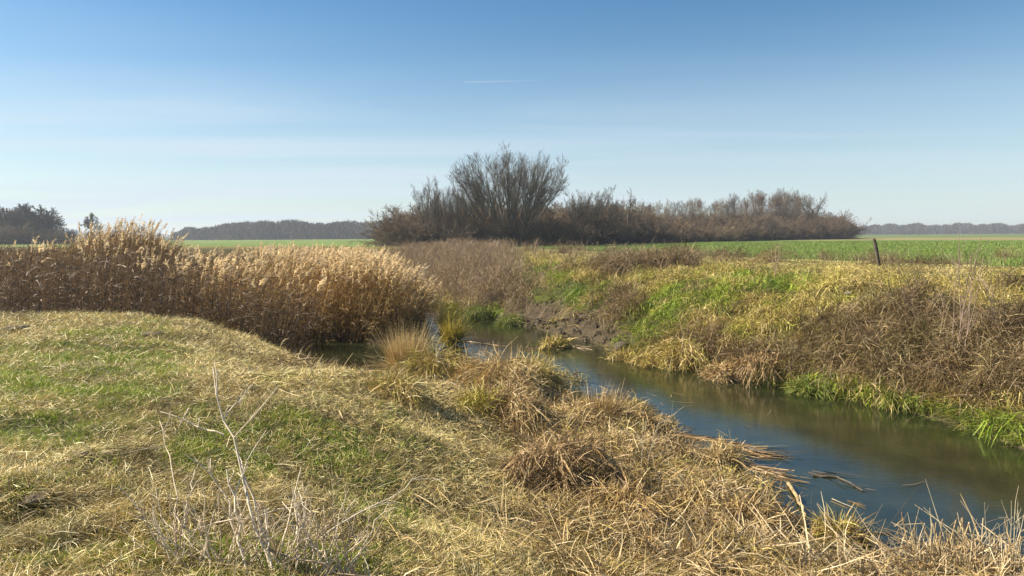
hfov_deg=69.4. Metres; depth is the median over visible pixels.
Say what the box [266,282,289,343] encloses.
reed
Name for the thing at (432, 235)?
bare shrub
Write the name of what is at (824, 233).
bare shrub
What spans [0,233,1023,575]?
ground
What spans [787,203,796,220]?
slender tree
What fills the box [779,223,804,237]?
bare shrub
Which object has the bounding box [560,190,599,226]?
bare tree
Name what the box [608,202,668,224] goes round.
bare shrub
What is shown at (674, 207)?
slender tree
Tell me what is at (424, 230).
bare shrub
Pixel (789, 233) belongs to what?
bare shrub
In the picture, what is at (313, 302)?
reed
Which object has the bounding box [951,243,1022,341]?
bare sapling
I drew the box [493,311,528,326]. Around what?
green tuft
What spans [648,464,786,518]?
sedge tussock
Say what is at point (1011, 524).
dead weed
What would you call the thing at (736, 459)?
sedge tussock
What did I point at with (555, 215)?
bare shrub
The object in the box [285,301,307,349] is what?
reed
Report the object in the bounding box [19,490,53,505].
soil clod
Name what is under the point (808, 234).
bare shrub
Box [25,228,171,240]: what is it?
woods
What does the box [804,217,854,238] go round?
bare shrub
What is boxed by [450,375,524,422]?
sedge tussock
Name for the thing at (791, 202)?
bare tree
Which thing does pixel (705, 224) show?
bare shrub
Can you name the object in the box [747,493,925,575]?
cut reed clump
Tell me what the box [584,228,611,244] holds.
bare shrub
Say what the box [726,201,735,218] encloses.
slender tree
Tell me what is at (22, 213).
distant tree
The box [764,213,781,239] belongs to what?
field tree
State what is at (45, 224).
distant tree
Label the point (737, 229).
bare shrub
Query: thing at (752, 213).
bare shrub
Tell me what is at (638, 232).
bare shrub
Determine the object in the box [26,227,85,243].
distant shrub
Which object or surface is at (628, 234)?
bare shrub
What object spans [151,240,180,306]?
reed
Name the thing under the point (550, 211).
bare shrub
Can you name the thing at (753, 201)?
slender tree
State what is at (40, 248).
reed
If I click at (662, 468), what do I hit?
matted sedge
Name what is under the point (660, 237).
bare shrub
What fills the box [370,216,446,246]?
bare shrub
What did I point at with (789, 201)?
slender tree
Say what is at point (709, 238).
bare shrub
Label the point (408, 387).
sedge tussock
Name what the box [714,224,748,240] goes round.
bare shrub
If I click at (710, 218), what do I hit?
bare shrub
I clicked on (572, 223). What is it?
bare shrub
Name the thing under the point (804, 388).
green tuft
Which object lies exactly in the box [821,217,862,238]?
bare shrub
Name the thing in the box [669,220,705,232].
bare shrub
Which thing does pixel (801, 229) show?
bare shrub
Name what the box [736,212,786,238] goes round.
bare shrub
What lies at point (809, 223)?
bare shrub
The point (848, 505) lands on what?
floating stalks
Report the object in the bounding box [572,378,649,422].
sedge tussock
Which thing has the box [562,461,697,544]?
sedge tussock
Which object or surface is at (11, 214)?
distant tree
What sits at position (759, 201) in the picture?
slender tree
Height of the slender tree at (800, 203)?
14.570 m
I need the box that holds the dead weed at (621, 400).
[607,372,642,418]
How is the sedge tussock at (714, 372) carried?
on the ground at (208, 245)
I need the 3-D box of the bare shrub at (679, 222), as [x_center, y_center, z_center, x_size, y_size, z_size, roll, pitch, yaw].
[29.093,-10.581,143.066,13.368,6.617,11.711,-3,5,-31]
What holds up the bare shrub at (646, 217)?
on the ground at (208, 245)
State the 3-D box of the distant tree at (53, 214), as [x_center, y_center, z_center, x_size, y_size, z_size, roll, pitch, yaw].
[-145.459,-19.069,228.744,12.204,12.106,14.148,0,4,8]
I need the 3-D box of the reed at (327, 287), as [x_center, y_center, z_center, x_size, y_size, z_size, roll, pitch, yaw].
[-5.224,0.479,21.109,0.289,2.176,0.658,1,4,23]
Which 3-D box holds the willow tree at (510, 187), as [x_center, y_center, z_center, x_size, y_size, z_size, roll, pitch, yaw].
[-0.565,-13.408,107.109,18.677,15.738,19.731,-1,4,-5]
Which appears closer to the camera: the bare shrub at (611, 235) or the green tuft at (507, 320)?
the green tuft at (507, 320)
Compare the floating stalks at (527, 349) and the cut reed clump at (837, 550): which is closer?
the cut reed clump at (837, 550)
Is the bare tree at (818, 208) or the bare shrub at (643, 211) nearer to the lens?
the bare shrub at (643, 211)
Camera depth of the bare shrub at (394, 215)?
110.23 m
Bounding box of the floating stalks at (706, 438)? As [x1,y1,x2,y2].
[663,430,785,463]
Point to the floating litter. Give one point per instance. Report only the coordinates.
(764, 459)
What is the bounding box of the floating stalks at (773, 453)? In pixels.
[744,444,795,458]
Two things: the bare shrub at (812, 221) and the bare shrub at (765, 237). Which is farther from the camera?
the bare shrub at (812, 221)
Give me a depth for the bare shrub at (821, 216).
224.75 m
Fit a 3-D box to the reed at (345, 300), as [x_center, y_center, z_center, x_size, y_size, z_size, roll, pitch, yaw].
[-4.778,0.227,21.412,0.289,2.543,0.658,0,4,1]
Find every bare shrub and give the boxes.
[348,202,446,246]
[359,210,447,245]
[363,203,432,240]
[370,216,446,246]
[371,216,433,246]
[404,223,453,245]
[405,217,487,246]
[408,212,470,227]
[408,220,448,241]
[428,219,483,242]
[432,208,527,244]
[441,216,499,241]
[442,197,520,220]
[447,217,506,242]
[460,216,517,240]
[466,209,526,240]
[470,222,516,244]
[501,223,537,244]
[504,207,554,220]
[505,219,556,245]
[513,225,548,245]
[514,209,564,245]
[517,210,585,241]
[520,213,597,245]
[520,218,564,244]
[527,204,568,220]
[534,219,579,245]
[536,208,586,223]
[536,212,596,244]
[538,201,614,230]
[541,224,576,244]
[549,201,628,220]
[565,201,636,224]
[573,216,634,244]
[574,210,632,243]
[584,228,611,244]
[590,202,669,229]
[590,204,670,227]
[593,222,626,244]
[606,213,650,243]
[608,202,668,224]
[610,218,636,243]
[610,222,635,243]
[614,202,650,226]
[622,207,667,242]
[622,221,648,242]
[626,209,670,230]
[627,221,661,242]
[643,224,670,242]
[649,222,689,242]
[652,226,679,242]
[657,219,707,241]
[662,212,718,225]
[668,216,700,238]
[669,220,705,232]
[674,230,693,242]
[675,210,734,225]
[683,222,714,239]
[684,219,725,230]
[684,231,699,241]
[686,231,704,241]
[693,225,724,241]
[696,217,745,240]
[700,227,726,241]
[704,223,739,241]
[712,214,758,239]
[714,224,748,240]
[717,209,785,240]
[718,221,757,240]
[727,220,762,240]
[731,212,781,234]
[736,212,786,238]
[738,216,777,232]
[740,220,769,240]
[743,225,767,240]
[749,210,809,233]
[750,212,795,232]
[758,229,771,240]
[760,217,795,237]
[764,210,828,237]
[767,222,793,239]
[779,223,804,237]
[780,226,801,239]
[788,214,824,238]
[788,219,813,239]
[793,209,876,237]
[793,210,843,221]
[795,224,818,239]
[802,223,826,239]
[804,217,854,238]
[805,212,857,237]
[805,220,848,238]
[808,214,849,238]
[812,220,839,239]
[815,220,847,238]
[820,216,861,238]
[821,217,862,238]
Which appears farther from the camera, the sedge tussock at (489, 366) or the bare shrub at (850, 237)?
the bare shrub at (850, 237)
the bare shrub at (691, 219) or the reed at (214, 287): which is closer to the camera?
the reed at (214, 287)
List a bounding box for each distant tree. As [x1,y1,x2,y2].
[0,203,40,229]
[0,203,44,227]
[0,207,19,231]
[14,204,62,234]
[15,207,64,233]
[34,217,66,231]
[80,212,102,237]
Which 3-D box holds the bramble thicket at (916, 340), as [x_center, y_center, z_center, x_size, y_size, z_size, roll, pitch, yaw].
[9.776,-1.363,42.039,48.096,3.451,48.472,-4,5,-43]
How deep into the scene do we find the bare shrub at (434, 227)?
102.22 m
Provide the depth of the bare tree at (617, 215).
120.24 m
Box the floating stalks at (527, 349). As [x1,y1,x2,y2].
[523,347,546,350]
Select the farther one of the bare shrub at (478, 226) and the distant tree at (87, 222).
the distant tree at (87, 222)
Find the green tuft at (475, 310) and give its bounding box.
[462,301,498,320]
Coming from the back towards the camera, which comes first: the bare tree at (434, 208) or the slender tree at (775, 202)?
the slender tree at (775, 202)
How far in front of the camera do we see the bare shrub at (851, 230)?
224.46 m
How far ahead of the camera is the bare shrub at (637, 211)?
128.94 m
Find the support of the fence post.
on the ground at (208, 245)
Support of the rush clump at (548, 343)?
in the water
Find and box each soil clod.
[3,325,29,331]
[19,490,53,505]
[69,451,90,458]
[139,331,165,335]
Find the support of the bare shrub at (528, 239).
on the ground at (208, 245)
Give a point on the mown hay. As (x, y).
(6, 528)
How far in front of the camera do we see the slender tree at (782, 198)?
219.83 m
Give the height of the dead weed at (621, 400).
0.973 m
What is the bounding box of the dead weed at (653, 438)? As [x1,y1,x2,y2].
[633,406,682,475]
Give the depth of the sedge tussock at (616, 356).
17.84 m
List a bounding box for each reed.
[14,257,50,310]
[31,244,44,309]
[65,239,87,310]
[101,234,122,307]
[141,262,146,301]
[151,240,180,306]
[198,262,226,314]
[203,267,228,320]
[242,283,255,330]
[253,278,266,333]
[259,247,268,331]
[265,263,278,341]
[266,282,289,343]
[270,242,275,296]
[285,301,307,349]
[286,267,313,341]
[303,282,323,342]
[304,277,325,350]
[313,249,324,311]
[318,250,328,335]
[320,268,331,334]
[329,279,349,336]
[330,271,339,325]
[340,248,363,317]
[340,254,346,338]
[356,272,360,331]
[375,256,396,330]
[376,264,396,337]
[385,285,410,326]
[396,270,417,329]
[397,265,421,331]
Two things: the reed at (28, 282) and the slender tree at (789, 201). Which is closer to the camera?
the reed at (28, 282)
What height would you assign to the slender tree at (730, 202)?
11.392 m
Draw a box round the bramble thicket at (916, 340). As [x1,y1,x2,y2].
[409,237,1023,423]
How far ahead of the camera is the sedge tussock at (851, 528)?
7.22 m
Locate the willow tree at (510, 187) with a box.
[445,143,570,245]
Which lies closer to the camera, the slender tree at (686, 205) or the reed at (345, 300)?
the reed at (345, 300)
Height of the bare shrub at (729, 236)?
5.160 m
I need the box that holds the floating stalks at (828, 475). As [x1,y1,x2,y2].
[804,471,873,490]
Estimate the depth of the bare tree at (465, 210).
103.00 m
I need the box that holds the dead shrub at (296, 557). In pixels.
[116,361,441,575]
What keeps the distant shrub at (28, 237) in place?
on the ground at (208, 245)
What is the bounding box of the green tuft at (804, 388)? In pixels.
[780,367,840,399]
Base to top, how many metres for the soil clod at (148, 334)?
0.106 m
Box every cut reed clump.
[556,492,800,575]
[622,494,860,575]
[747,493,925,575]
[807,488,1023,575]
[825,479,1023,575]
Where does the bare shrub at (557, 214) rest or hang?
on the ground at (208, 245)
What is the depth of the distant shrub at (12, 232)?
219.61 m
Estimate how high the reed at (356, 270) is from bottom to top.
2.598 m
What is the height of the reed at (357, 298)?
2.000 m
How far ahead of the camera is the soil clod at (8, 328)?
13.10 m
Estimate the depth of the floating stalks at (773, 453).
10.14 m
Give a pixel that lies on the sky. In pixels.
(180, 114)
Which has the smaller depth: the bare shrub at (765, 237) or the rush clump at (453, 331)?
the rush clump at (453, 331)
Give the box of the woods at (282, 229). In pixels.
[170,218,383,239]
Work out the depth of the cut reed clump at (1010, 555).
6.44 m
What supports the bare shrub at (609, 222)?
on the ground at (208, 245)
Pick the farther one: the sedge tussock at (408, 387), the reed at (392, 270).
the reed at (392, 270)
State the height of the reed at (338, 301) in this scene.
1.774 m
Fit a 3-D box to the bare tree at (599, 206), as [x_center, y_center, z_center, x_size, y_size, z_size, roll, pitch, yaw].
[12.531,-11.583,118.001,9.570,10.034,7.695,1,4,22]
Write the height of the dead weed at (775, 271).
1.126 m
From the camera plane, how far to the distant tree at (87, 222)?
258.45 m
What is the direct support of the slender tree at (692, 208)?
on the ground at (208, 245)
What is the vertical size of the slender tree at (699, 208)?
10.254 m
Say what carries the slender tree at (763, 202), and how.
on the ground at (208, 245)
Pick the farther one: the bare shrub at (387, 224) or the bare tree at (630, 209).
the bare tree at (630, 209)
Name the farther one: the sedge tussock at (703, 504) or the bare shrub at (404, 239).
the bare shrub at (404, 239)
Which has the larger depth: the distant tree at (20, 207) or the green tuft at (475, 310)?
the distant tree at (20, 207)
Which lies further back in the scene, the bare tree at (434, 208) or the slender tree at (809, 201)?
the slender tree at (809, 201)
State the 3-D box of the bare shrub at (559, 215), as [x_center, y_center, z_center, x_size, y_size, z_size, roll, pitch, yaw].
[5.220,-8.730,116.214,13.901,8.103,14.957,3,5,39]
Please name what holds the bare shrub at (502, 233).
on the ground at (208, 245)
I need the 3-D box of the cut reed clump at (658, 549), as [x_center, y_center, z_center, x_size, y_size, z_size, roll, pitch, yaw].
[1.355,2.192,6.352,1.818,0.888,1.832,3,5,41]
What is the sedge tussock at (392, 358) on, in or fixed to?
on the ground at (208, 245)
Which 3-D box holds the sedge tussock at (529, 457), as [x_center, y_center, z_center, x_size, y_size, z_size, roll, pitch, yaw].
[0.449,2.079,7.979,1.914,1.224,1.524,-2,4,-21]
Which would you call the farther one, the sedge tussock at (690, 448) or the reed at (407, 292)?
the reed at (407, 292)
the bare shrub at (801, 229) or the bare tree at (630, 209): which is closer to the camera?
the bare tree at (630, 209)
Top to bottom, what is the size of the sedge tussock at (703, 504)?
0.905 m
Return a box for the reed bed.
[0,214,446,363]
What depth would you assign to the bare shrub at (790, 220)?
196.02 m
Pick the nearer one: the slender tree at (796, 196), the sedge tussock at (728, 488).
the sedge tussock at (728, 488)
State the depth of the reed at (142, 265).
16.73 m
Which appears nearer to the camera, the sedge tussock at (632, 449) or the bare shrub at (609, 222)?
the sedge tussock at (632, 449)
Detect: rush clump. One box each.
[416,310,478,346]
[425,303,467,329]
[537,331,576,349]
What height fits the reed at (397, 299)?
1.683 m
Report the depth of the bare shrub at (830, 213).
224.01 m
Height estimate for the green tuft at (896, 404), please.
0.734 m
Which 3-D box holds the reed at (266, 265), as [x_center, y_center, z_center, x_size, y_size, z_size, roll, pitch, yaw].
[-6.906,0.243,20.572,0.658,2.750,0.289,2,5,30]
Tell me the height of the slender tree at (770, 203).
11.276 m
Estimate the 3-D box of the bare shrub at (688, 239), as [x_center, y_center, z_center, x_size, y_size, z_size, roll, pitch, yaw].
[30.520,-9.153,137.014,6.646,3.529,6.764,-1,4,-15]
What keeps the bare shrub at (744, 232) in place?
on the ground at (208, 245)
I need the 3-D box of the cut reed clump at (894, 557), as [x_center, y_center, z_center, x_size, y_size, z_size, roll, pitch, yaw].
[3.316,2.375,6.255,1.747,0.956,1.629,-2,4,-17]
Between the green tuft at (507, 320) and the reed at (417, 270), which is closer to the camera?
the reed at (417, 270)
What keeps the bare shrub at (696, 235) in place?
on the ground at (208, 245)
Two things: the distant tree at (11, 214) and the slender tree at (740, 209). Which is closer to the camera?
the slender tree at (740, 209)
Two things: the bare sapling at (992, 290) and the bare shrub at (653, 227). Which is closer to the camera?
the bare sapling at (992, 290)
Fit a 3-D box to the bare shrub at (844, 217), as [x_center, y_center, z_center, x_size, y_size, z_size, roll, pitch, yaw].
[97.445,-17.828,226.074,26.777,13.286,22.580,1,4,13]
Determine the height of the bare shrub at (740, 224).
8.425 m
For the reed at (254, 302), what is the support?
on the ground at (208, 245)
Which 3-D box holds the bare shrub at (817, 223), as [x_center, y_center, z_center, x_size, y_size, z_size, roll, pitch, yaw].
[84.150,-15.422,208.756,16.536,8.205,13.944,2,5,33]
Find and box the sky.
[0,0,1023,238]
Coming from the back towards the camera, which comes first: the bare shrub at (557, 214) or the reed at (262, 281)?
the bare shrub at (557, 214)
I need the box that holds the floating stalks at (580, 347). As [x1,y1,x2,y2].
[569,345,602,350]
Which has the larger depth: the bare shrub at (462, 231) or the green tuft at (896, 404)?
the bare shrub at (462, 231)
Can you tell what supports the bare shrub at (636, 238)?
on the ground at (208, 245)
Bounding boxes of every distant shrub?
[0,221,59,243]
[0,223,36,243]
[0,224,79,243]
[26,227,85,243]
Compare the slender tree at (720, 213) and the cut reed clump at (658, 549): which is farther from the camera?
the slender tree at (720, 213)
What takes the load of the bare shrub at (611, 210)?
on the ground at (208, 245)
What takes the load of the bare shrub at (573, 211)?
on the ground at (208, 245)
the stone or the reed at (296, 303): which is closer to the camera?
the reed at (296, 303)
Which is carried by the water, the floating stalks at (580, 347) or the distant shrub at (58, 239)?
the floating stalks at (580, 347)
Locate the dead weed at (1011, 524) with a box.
[960,486,1023,562]
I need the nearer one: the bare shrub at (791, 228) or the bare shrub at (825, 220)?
the bare shrub at (791, 228)
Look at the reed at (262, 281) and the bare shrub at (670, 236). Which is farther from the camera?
the bare shrub at (670, 236)
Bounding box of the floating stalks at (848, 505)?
[831,498,865,508]
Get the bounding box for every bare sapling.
[862,242,927,313]
[929,227,997,370]
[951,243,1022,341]
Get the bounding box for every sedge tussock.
[348,360,446,415]
[355,311,456,371]
[385,336,483,383]
[439,324,556,402]
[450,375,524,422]
[462,372,565,443]
[485,422,647,503]
[508,346,580,398]
[551,391,611,434]
[553,422,654,473]
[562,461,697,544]
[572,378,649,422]
[599,345,646,361]
[619,422,729,471]
[623,348,678,369]
[639,477,742,535]
[647,332,712,375]
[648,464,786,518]
[692,432,756,471]
[693,485,811,536]
[695,352,745,384]
[726,341,800,388]
[790,503,889,550]
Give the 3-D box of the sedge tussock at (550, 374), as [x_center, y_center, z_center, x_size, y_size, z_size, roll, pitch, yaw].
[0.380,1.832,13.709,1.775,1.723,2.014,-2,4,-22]
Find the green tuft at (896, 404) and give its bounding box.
[862,375,932,416]
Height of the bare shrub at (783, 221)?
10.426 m
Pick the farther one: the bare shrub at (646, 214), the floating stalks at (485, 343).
the bare shrub at (646, 214)
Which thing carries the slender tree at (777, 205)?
on the ground at (208, 245)
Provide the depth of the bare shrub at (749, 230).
162.72 m
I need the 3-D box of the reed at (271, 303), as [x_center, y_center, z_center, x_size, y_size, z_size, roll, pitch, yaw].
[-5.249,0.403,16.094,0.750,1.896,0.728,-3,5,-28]
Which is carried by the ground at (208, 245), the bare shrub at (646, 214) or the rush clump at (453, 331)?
the bare shrub at (646, 214)
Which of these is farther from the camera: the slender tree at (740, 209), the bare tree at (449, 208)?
the slender tree at (740, 209)
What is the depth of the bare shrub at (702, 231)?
145.54 m
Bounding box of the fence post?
[872,238,880,265]
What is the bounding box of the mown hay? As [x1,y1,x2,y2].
[0,307,834,575]
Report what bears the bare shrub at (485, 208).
on the ground at (208, 245)
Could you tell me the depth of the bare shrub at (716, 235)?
146.34 m
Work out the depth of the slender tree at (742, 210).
177.50 m
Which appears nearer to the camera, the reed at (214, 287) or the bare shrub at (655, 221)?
the reed at (214, 287)
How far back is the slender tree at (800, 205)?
214.62 m
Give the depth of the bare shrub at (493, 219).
108.16 m
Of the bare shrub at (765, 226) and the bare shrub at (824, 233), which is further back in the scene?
the bare shrub at (824, 233)
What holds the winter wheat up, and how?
on the ground at (208, 245)
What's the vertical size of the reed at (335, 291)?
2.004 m
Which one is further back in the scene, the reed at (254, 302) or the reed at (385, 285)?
the reed at (385, 285)
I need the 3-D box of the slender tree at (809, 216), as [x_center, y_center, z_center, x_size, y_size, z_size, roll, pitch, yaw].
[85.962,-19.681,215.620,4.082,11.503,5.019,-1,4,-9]
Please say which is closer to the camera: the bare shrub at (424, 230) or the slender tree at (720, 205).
the bare shrub at (424, 230)
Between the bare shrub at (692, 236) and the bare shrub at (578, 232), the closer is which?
the bare shrub at (578, 232)
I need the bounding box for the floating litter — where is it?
[352,342,1023,570]
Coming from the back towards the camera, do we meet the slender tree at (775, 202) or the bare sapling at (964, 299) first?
the slender tree at (775, 202)
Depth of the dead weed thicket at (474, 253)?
33.07 m
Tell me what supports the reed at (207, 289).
on the ground at (208, 245)
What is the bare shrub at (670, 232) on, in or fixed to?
on the ground at (208, 245)
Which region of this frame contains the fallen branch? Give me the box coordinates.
[786,481,806,534]
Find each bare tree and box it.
[410,174,449,225]
[426,183,462,222]
[445,175,477,228]
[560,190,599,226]
[561,183,618,233]
[590,194,626,227]
[613,189,636,243]
[771,189,798,216]
[796,192,827,215]
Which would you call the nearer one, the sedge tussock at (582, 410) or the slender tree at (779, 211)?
the sedge tussock at (582, 410)
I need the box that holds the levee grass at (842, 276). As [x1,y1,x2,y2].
[327,246,1023,447]
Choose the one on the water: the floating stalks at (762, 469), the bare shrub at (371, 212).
the floating stalks at (762, 469)
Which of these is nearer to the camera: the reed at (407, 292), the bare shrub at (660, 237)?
the reed at (407, 292)
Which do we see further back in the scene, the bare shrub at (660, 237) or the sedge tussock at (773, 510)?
the bare shrub at (660, 237)
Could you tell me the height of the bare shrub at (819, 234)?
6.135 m
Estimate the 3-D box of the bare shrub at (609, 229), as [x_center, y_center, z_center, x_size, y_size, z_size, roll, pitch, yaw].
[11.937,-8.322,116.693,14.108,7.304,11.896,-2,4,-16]
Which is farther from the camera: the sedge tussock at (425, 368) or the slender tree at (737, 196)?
the slender tree at (737, 196)
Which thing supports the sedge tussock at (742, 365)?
on the ground at (208, 245)
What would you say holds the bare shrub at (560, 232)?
on the ground at (208, 245)
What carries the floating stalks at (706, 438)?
on the water
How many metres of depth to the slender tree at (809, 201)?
225.38 m
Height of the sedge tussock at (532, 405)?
1.640 m
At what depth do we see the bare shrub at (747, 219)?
175.28 m
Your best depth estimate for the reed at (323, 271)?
21.73 m
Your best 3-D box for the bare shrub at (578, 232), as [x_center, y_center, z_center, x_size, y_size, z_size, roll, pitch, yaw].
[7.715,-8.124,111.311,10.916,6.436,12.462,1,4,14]
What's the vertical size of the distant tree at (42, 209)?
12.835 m
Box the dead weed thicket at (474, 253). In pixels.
[377,235,672,335]
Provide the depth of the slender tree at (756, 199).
200.05 m
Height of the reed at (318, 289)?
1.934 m
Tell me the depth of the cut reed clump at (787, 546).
6.48 m
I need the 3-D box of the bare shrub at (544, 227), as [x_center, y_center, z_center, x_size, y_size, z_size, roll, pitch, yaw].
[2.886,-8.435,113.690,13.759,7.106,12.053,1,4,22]
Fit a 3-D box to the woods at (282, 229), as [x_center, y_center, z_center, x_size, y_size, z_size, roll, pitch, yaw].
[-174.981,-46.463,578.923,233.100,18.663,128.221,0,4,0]
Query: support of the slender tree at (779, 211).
on the ground at (208, 245)
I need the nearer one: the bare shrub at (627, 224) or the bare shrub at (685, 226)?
the bare shrub at (627, 224)
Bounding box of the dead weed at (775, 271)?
[771,242,784,277]
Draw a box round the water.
[264,303,1023,575]
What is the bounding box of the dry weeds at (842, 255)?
[512,243,1023,267]
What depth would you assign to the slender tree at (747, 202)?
189.13 m
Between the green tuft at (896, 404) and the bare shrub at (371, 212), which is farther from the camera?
the bare shrub at (371, 212)
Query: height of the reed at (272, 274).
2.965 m
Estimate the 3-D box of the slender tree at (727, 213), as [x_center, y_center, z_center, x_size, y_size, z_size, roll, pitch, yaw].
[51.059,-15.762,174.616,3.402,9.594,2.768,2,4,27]
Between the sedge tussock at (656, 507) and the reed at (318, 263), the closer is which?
the sedge tussock at (656, 507)
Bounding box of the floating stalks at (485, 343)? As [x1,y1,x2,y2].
[466,340,505,345]
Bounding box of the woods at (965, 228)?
[859,222,1023,234]
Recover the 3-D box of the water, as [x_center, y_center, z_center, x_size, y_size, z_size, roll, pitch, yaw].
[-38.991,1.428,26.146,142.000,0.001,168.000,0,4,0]
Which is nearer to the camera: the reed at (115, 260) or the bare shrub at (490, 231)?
the reed at (115, 260)
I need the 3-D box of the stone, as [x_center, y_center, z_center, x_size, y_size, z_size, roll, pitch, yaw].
[2.799,1.497,18.662,0.471,0.288,0.362,-4,5,-40]
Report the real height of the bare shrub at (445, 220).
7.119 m
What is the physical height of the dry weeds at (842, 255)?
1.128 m
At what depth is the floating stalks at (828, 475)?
9.12 m
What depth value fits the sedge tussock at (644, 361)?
17.07 m
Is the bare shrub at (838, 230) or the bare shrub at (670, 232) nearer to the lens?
the bare shrub at (670, 232)
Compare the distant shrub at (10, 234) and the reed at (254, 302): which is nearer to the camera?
the reed at (254, 302)
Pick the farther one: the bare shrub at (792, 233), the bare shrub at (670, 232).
the bare shrub at (792, 233)
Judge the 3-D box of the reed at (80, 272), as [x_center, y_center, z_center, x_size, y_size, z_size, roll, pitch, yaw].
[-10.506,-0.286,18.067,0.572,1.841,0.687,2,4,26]
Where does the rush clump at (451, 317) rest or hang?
in the water
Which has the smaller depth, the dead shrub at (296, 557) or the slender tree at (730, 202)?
the dead shrub at (296, 557)
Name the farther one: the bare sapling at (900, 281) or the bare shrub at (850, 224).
the bare shrub at (850, 224)
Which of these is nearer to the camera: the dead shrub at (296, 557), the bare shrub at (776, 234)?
the dead shrub at (296, 557)
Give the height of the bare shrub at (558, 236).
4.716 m
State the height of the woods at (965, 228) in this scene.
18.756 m
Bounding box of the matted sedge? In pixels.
[181,318,1023,575]
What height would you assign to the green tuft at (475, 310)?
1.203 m
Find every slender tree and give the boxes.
[670,202,676,217]
[681,199,690,215]
[687,198,699,216]
[687,200,700,217]
[693,198,703,219]
[715,198,726,215]
[715,204,725,220]
[716,198,728,218]
[720,197,733,214]
[724,203,734,219]
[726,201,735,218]
[730,194,741,216]
[736,203,744,217]
[738,198,749,217]
[742,197,750,214]
[747,189,765,214]
[749,196,761,214]
[752,189,769,215]
[756,190,767,213]
[762,198,776,217]
[770,190,778,216]
[771,196,782,216]
[775,189,789,217]
[776,194,785,219]
[779,196,791,219]
[782,192,793,217]
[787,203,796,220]
[792,193,802,220]
[794,194,806,216]
[794,196,803,219]
[801,202,812,222]
[804,195,817,218]
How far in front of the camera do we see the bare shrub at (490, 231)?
103.03 m
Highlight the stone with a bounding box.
[614,341,629,350]
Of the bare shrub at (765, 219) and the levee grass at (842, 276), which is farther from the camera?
the bare shrub at (765, 219)
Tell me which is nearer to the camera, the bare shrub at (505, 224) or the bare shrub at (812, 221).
the bare shrub at (505, 224)
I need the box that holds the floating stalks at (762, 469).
[745,462,815,483]
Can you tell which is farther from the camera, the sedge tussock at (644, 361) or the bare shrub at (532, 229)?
the bare shrub at (532, 229)
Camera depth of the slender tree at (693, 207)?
168.88 m
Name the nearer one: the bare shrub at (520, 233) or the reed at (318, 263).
the reed at (318, 263)
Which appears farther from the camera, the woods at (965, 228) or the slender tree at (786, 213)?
the woods at (965, 228)
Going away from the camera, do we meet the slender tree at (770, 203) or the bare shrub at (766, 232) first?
the bare shrub at (766, 232)
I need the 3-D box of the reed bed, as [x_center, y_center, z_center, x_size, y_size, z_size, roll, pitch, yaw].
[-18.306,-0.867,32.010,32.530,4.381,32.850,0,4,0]
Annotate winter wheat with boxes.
[539,240,1023,266]
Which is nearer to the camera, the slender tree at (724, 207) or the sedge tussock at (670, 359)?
the sedge tussock at (670, 359)
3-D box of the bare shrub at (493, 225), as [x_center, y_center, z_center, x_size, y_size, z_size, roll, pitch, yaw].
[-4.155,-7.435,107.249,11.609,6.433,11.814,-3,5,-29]
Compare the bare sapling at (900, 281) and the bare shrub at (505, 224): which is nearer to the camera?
the bare sapling at (900, 281)
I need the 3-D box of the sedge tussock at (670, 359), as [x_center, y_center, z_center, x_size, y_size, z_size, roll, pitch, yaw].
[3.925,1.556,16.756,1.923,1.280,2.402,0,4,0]
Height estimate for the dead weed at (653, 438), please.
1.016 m
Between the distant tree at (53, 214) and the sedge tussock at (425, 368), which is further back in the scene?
the distant tree at (53, 214)
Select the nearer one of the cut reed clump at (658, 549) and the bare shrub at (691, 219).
the cut reed clump at (658, 549)
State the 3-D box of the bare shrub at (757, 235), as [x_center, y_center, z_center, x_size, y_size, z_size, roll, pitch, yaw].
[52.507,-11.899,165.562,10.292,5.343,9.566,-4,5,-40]
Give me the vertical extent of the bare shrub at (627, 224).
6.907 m
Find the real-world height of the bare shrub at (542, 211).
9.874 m
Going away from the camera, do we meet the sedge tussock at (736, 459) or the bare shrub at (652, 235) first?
the sedge tussock at (736, 459)
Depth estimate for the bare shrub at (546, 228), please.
108.96 m
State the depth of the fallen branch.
8.28 m

